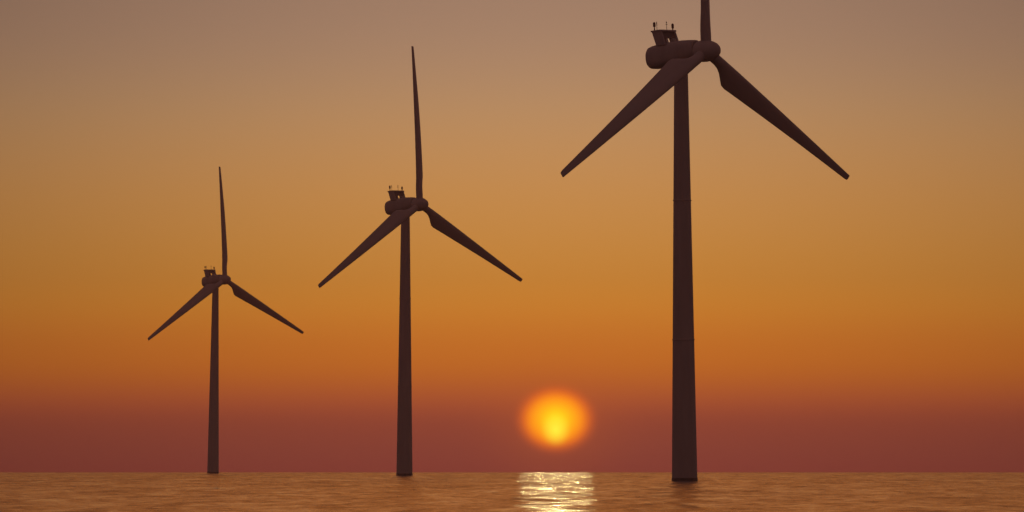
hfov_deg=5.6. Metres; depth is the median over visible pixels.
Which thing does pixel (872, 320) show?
sky
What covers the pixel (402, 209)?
wind turbine
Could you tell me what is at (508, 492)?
sea
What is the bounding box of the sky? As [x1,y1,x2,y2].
[0,0,1023,471]
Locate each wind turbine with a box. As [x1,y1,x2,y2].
[148,167,303,472]
[318,46,522,475]
[561,0,849,480]
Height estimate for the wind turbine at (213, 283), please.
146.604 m
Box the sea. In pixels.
[0,472,1023,511]
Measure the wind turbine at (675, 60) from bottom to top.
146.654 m

